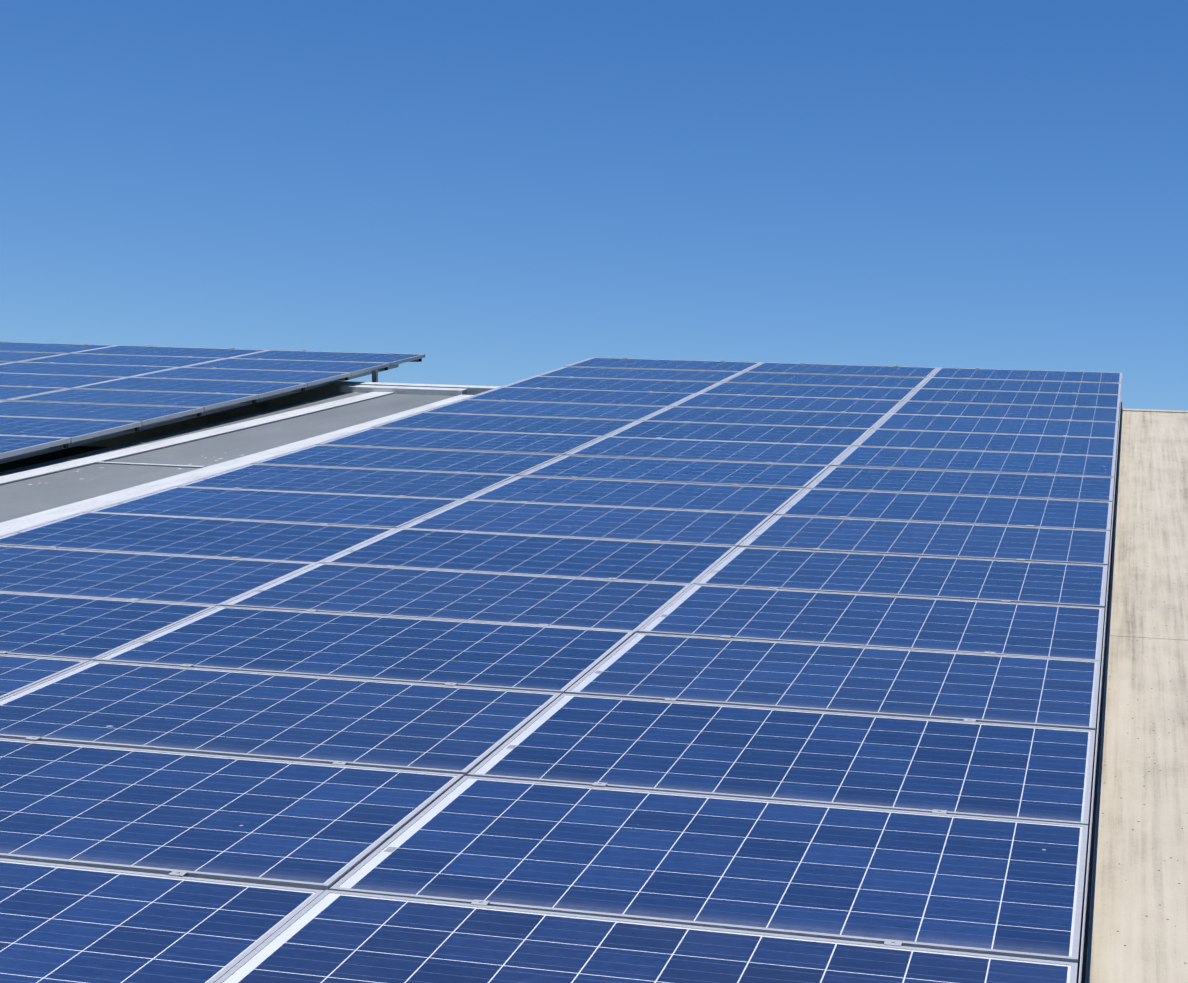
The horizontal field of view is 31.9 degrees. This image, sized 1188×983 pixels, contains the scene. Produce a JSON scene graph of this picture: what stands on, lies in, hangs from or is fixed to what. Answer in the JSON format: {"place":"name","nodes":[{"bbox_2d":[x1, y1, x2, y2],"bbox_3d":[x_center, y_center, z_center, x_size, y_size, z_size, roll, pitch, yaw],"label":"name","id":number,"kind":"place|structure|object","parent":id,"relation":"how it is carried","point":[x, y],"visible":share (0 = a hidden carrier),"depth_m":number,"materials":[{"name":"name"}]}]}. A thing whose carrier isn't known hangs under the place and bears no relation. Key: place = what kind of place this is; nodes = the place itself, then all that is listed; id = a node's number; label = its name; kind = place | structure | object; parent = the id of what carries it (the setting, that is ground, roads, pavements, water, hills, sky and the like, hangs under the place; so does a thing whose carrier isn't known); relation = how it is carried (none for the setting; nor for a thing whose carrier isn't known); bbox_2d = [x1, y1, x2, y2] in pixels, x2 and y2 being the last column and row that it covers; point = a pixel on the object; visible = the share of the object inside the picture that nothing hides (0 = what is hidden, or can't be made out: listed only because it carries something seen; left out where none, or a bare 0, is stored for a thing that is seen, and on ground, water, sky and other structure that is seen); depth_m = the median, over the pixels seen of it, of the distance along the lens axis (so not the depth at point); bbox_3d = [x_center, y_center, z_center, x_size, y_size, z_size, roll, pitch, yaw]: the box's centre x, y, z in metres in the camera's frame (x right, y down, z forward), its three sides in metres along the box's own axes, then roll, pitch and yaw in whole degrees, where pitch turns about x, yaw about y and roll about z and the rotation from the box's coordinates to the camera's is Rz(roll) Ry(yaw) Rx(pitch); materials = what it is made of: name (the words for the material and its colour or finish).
{"place":"outdoors","nodes":[
{"label":"outdoors","id":0,"kind":"place"},
{"bbox_2d":[79,381,500,446],"bbox_3d":[-5.906,-0.706,19.642,10.940,0.876,0.360,3,8,14],"label":"roof ridge upstand","id":1,"kind":"object","parent":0,"point":[396,388],"visible":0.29,"depth_m":18.79,"materials":[{"name":"metal"}]},
{"bbox_2d":[0,0,1187,410],"label":"sky","id":2,"kind":"structure","parent":0,"point":[496,192],"materials":[{"name":"blue"}]},
{"bbox_2d":[1086,409,1187,982],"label":"roof","id":3,"kind":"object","parent":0,"point":[1138,929],"depth_m":6.96,"materials":[{"name":"beige concrete"}]},
{"label":"ground","id":4,"kind":"structure","parent":0,"visible":0},
{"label":"building walls","id":5,"kind":"object","parent":4,"relation":"on","visible":0},
{"bbox_2d":[0,392,454,522],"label":"roof","id":6,"kind":"structure","parent":5,"relation":"on","point":[25,497],"depth_m":14.21,"materials":[{"name":"grey metal"}]},
{"bbox_2d":[0,358,421,463],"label":"mounting rails","id":7,"kind":"object","parent":6,"relation":"on","point":[91,440],"visible":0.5,"depth_m":15.54,"materials":[{"name":"metal"}]},
{"bbox_2d":[0,351,66,361],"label":"solar panel","id":8,"kind":"object","parent":7,"relation":"on","point":[5,356],"visible":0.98,"depth_m":19.94,"materials":[{"name":"glass"}]},
{"bbox_2d":[0,386,68,400],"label":"solar panel","id":9,"kind":"object","parent":7,"relation":"on","point":[8,392],"visible":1,"depth_m":16.62,"materials":[{"name":"glass"}]},
{"bbox_2d":[0,435,69,458],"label":"solar panel","id":10,"kind":"object","parent":7,"relation":"on","point":[12,445],"visible":1,"depth_m":13.32,"materials":[{"name":"glass"}]},
{"bbox_2d":[0,342,114,352],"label":"solar panel","id":11,"kind":"object","parent":7,"relation":"on","point":[36,347],"visible":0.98,"depth_m":20.89,"materials":[{"name":"glass"}]},
{"bbox_2d":[0,373,124,387],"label":"solar panel","id":12,"kind":"object","parent":7,"relation":"on","point":[38,380],"visible":0.85,"depth_m":17.58,"materials":[{"name":"glass"}]},
{"bbox_2d":[0,416,140,442],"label":"solar panel","id":13,"kind":"object","parent":7,"relation":"on","point":[74,430],"visible":1,"depth_m":14.22,"materials":[{"name":"glass"}]},
{"bbox_2d":[0,362,176,376],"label":"solar panel","id":14,"kind":"object","parent":7,"relation":"on","point":[76,369],"visible":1,"depth_m":18.58,"materials":[{"name":"glass"}]},
{"bbox_2d":[0,401,203,425],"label":"solar panel","id":15,"kind":"object","parent":7,"relation":"on","point":[144,415],"visible":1,"depth_m":15.23,"materials":[{"name":"glass"}]},
{"bbox_2d":[18,353,223,366],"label":"solar panel","id":16,"kind":"object","parent":7,"relation":"on","point":[134,360],"visible":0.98,"depth_m":19.54,"materials":[{"name":"glass"}]},
{"bbox_2d":[6,388,257,410],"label":"solar panel","id":17,"kind":"object","parent":7,"relation":"on","point":[207,401],"visible":0.96,"depth_m":16.18,"materials":[{"name":"glass"}]},
{"bbox_2d":[72,345,265,357],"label":"solar panel","id":18,"kind":"object","parent":7,"relation":"on","point":[169,351],"visible":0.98,"depth_m":20.50,"materials":[{"name":"glass"}]},
{"bbox_2d":[1,341,353,435],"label":"module clamps","id":19,"kind":"object","parent":7,"relation":"attached to","point":[146,365],"visible":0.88,"depth_m":17.95,"materials":[{"name":"metal"}]},
{"bbox_2d":[72,377,306,398],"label":"solar panel","id":20,"kind":"object","parent":7,"relation":"on","point":[263,389],"visible":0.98,"depth_m":17.16,"materials":[{"name":"glass"}]},
{"bbox_2d":[130,367,350,386],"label":"solar panel","id":21,"kind":"object","parent":7,"relation":"on","point":[310,378],"visible":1,"depth_m":18.14,"materials":[{"name":"glass"}]},
{"bbox_2d":[184,358,389,375],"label":"solar panel","id":22,"kind":"object","parent":7,"relation":"on","point":[354,368],"visible":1,"depth_m":19.12,"materials":[{"name":"glass"}]},
{"bbox_2d":[230,350,424,365],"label":"solar panel","id":23,"kind":"object","parent":7,"relation":"on","point":[392,359],"visible":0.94,"depth_m":20.09,"materials":[{"name":"glass"}]},
{"bbox_2d":[0,392,472,535],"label":"white roof flashings","id":24,"kind":"object","parent":6,"relation":"on","point":[16,524],"visible":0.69,"depth_m":13.53,"materials":[{"name":"white metal"}]},
{"bbox_2d":[372,370,377,381],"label":"array support posts","id":25,"kind":"object","parent":6,"relation":"on","point":[374,375],"visible":0.04,"depth_m":19.02,"materials":[{"name":"metal"}]},
{"bbox_2d":[1077,373,1122,982],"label":"edge cover profile","id":26,"kind":"object","parent":6,"relation":"on","point":[1083,948],"visible":0.98,"depth_m":6.03,"materials":[{"name":"metal"}]},
{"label":"mounting rails","id":27,"kind":"object","parent":6,"relation":"on","visible":0},
{"bbox_2d":[0,654,89,698],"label":"solar panel","id":28,"kind":"object","parent":27,"relation":"on","point":[18,673],"visible":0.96,"depth_m":6.89,"materials":[{"name":"glass"}]},
{"bbox_2d":[0,592,215,660],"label":"solar panel","id":29,"kind":"object","parent":27,"relation":"on","point":[67,627],"visible":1,"depth_m":7.68,"materials":[{"name":"glass"}]},
{"bbox_2d":[0,545,314,605],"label":"solar panel","id":30,"kind":"object","parent":27,"relation":"on","point":[216,581],"visible":0.98,"depth_m":8.67,"materials":[{"name":"glass"}]},
{"bbox_2d":[0,858,324,982],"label":"solar panel","id":31,"kind":"object","parent":27,"relation":"on","point":[61,923],"visible":0.98,"depth_m":4.46,"materials":[{"name":"glass"}]},
{"bbox_2d":[0,511,394,562],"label":"solar panel","id":32,"kind":"object","parent":27,"relation":"on","point":[213,537],"visible":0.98,"depth_m":9.65,"materials":[{"name":"glass"}]},
{"bbox_2d":[0,738,463,889],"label":"solar panel","id":33,"kind":"object","parent":27,"relation":"on","point":[310,825],"visible":1,"depth_m":5.30,"materials":[{"name":"glass"}]},
{"bbox_2d":[85,486,461,527],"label":"solar panel","id":34,"kind":"object","parent":27,"relation":"on","point":[319,508],"visible":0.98,"depth_m":10.62,"materials":[{"name":"glass"}]},
{"bbox_2d":[0,660,561,775],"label":"solar panel","id":35,"kind":"object","parent":27,"relation":"on","point":[464,730],"visible":1,"depth_m":6.30,"materials":[{"name":"glass"}]},
{"bbox_2d":[176,464,516,498],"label":"solar panel","id":36,"kind":"object","parent":27,"relation":"on","point":[386,482],"visible":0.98,"depth_m":11.60,"materials":[{"name":"glass"}]},
{"bbox_2d":[94,606,634,693],"bbox_3d":[-0.773,0.555,7.328,1.650,0.033,0.992,2,8,14],"label":"solar panel","id":37,"kind":"object","parent":27,"relation":"on","point":[554,659],"visible":1,"depth_m":7.28,"materials":[{"name":"glass"}]},
{"bbox_2d":[250,445,562,475],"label":"solar panel","id":38,"kind":"object","parent":27,"relation":"on","point":[505,463],"visible":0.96,"depth_m":12.57,"materials":[{"name":"glass"}]},
{"bbox_2d":[220,562,691,632],"bbox_3d":[-0.520,0.425,8.299,1.650,0.033,0.992,3,8,14],"label":"solar panel","id":39,"kind":"object","parent":27,"relation":"on","point":[635,606],"visible":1,"depth_m":8.26,"materials":[{"name":"glass"}]},
{"bbox_2d":[315,427,602,454],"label":"solar panel","id":40,"kind":"object","parent":27,"relation":"on","point":[538,443],"visible":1,"depth_m":13.53,"materials":[{"name":"glass"}]},
{"bbox_2d":[371,412,635,435],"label":"solar panel","id":41,"kind":"object","parent":27,"relation":"on","point":[505,423],"visible":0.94,"depth_m":14.51,"materials":[{"name":"glass"}]},
{"bbox_2d":[319,528,736,583],"bbox_3d":[-0.268,0.294,9.271,1.650,0.033,0.992,3,8,14],"label":"solar panel","id":42,"kind":"object","parent":27,"relation":"on","point":[648,561],"visible":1,"depth_m":9.24,"materials":[{"name":"glass"}]},
{"bbox_2d":[421,399,668,420],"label":"solar panel","id":43,"kind":"object","parent":27,"relation":"on","point":[566,410],"visible":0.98,"depth_m":15.48,"materials":[{"name":"glass"}]},
{"bbox_2d":[464,387,695,405],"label":"solar panel","id":44,"kind":"object","parent":27,"relation":"on","point":[640,398],"visible":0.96,"depth_m":16.45,"materials":[{"name":"glass"}]},
{"bbox_2d":[399,499,772,546],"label":"solar panel","id":45,"kind":"object","parent":27,"relation":"on","point":[644,524],"visible":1,"depth_m":10.21,"materials":[{"name":"glass"}]},
{"bbox_2d":[501,376,719,392],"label":"solar panel","id":46,"kind":"object","parent":27,"relation":"on","point":[614,384],"visible":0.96,"depth_m":17.44,"materials":[{"name":"glass"}]},
{"bbox_2d":[465,476,803,515],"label":"solar panel","id":47,"kind":"object","parent":27,"relation":"on","point":[679,496],"visible":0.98,"depth_m":11.19,"materials":[{"name":"glass"}]},
{"bbox_2d":[536,367,739,381],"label":"solar panel","id":48,"kind":"object","parent":27,"relation":"on","point":[656,374],"visible":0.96,"depth_m":18.41,"materials":[{"name":"glass"}]},
{"bbox_2d":[215,890,1077,982],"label":"solar panel","id":49,"kind":"object","parent":27,"relation":"on","point":[329,936],"visible":1,"depth_m":4.30,"materials":[{"name":"glass"}]},
{"bbox_2d":[565,357,760,371],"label":"solar panel","id":50,"kind":"object","parent":27,"relation":"on","point":[665,364],"visible":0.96,"depth_m":19.36,"materials":[{"name":"glass"}]},
{"bbox_2d":[518,455,829,487],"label":"solar panel","id":51,"kind":"object","parent":27,"relation":"on","point":[703,472],"visible":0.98,"depth_m":12.15,"materials":[{"name":"glass"}]},
{"bbox_2d":[565,436,851,465],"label":"solar panel","id":52,"kind":"object","parent":27,"relation":"on","point":[712,450],"visible":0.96,"depth_m":13.13,"materials":[{"name":"glass"}]},
{"bbox_2d":[330,776,1087,972],"bbox_3d":[0.325,0.886,4.978,1.650,0.033,0.992,2,8,14],"label":"solar panel","id":53,"kind":"object","parent":27,"relation":"on","point":[989,885],"visible":1,"depth_m":4.90,"materials":[{"name":"glass"}]},
{"bbox_2d":[607,420,870,445],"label":"solar panel","id":54,"kind":"object","parent":27,"relation":"on","point":[753,433],"visible":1,"depth_m":14.12,"materials":[{"name":"glass"}]},
{"bbox_2d":[641,406,886,428],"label":"solar panel","id":55,"kind":"object","parent":27,"relation":"on","point":[774,417],"visible":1,"depth_m":15.08,"materials":[{"name":"glass"}]},
{"bbox_2d":[467,693,1094,825],"bbox_3d":[0.577,0.758,5.950,1.650,0.034,0.992,3,8,14],"label":"solar panel","id":56,"kind":"object","parent":27,"relation":"on","point":[1012,771],"visible":0.98,"depth_m":5.89,"materials":[{"name":"glass"}]},
{"bbox_2d":[671,393,901,413],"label":"solar panel","id":57,"kind":"object","parent":27,"relation":"on","point":[792,403],"visible":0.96,"depth_m":16.05,"materials":[{"name":"glass"}]},
{"bbox_2d":[699,382,914,400],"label":"solar panel","id":58,"kind":"object","parent":27,"relation":"on","point":[827,391],"visible":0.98,"depth_m":17.03,"materials":[{"name":"glass"}]},
{"bbox_2d":[721,372,925,388],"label":"solar panel","id":59,"kind":"object","parent":27,"relation":"on","point":[826,379],"visible":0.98,"depth_m":17.99,"materials":[{"name":"glass"}]},
{"bbox_2d":[565,633,1100,731],"bbox_3d":[0.829,0.629,6.922,1.650,0.033,0.992,2,8,14],"label":"solar panel","id":60,"kind":"object","parent":27,"relation":"on","point":[1011,689],"visible":0.98,"depth_m":6.87,"materials":[{"name":"glass"}]},
{"bbox_2d":[742,362,937,377],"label":"solar panel","id":61,"kind":"object","parent":27,"relation":"on","point":[863,370],"visible":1,"depth_m":18.94,"materials":[{"name":"glass"}]},
{"bbox_2d":[637,584,1104,664],"bbox_3d":[1.081,0.500,7.893,1.650,0.033,0.992,3,8,14],"label":"solar panel","id":62,"kind":"object","parent":27,"relation":"on","point":[941,624],"visible":0.98,"depth_m":7.85,"materials":[{"name":"glass"}]},
{"bbox_2d":[694,547,1107,611],"bbox_3d":[1.334,0.368,8.864,1.650,0.035,0.992,3,8,14],"label":"solar panel","id":63,"kind":"object","parent":27,"relation":"on","point":[1064,584],"visible":0.98,"depth_m":8.82,"materials":[{"name":"glass"}]},
{"bbox_2d":[738,515,1109,564],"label":"solar panel","id":64,"kind":"object","parent":27,"relation":"on","point":[1015,543],"visible":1,"depth_m":9.79,"materials":[{"name":"glass"}]},
{"bbox_2d":[775,488,1111,530],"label":"solar panel","id":65,"kind":"object","parent":27,"relation":"on","point":[989,510],"visible":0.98,"depth_m":10.78,"materials":[{"name":"glass"}]},
{"bbox_2d":[806,466,1113,503],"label":"solar panel","id":66,"kind":"object","parent":27,"relation":"on","point":[1060,487],"visible":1,"depth_m":11.75,"materials":[{"name":"glass"}]},
{"bbox_2d":[831,446,1115,476],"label":"solar panel","id":67,"kind":"object","parent":27,"relation":"on","point":[980,461],"visible":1,"depth_m":12.72,"materials":[{"name":"glass"}]},
{"bbox_2d":[853,429,1116,455],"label":"solar panel","id":68,"kind":"object","parent":27,"relation":"on","point":[1018,443],"visible":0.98,"depth_m":13.70,"materials":[{"name":"glass"}]},
{"bbox_2d":[872,413,1117,437],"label":"solar panel","id":69,"kind":"object","parent":27,"relation":"on","point":[1074,428],"visible":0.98,"depth_m":14.68,"materials":[{"name":"glass"}]},
{"bbox_2d":[889,401,1118,421],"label":"solar panel","id":70,"kind":"object","parent":27,"relation":"on","point":[1102,414],"visible":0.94,"depth_m":15.65,"materials":[{"name":"glass"}]},
{"bbox_2d":[903,388,1119,407],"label":"solar panel","id":71,"kind":"object","parent":27,"relation":"on","point":[1022,398],"visible":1,"depth_m":16.61,"materials":[{"name":"glass"}]},
{"bbox_2d":[917,377,1120,394],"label":"solar panel","id":72,"kind":"object","parent":27,"relation":"on","point":[1023,385],"visible":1,"depth_m":17.59,"materials":[{"name":"glass"}]},
{"bbox_2d":[928,367,1121,382],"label":"solar panel","id":73,"kind":"object","parent":27,"relation":"on","point":[1047,375],"visible":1,"depth_m":18.56,"materials":[{"name":"glass"}]},
{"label":"solar panel","id":74,"kind":"object","parent":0,"visible":0},
{"bbox_2d":[0,357,1084,946],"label":"panel clamps","id":75,"kind":"object","parent":74,"relation":"on","point":[486,903],"visible":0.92,"depth_m":6.96,"materials":[{"name":"metal"}]}
]}

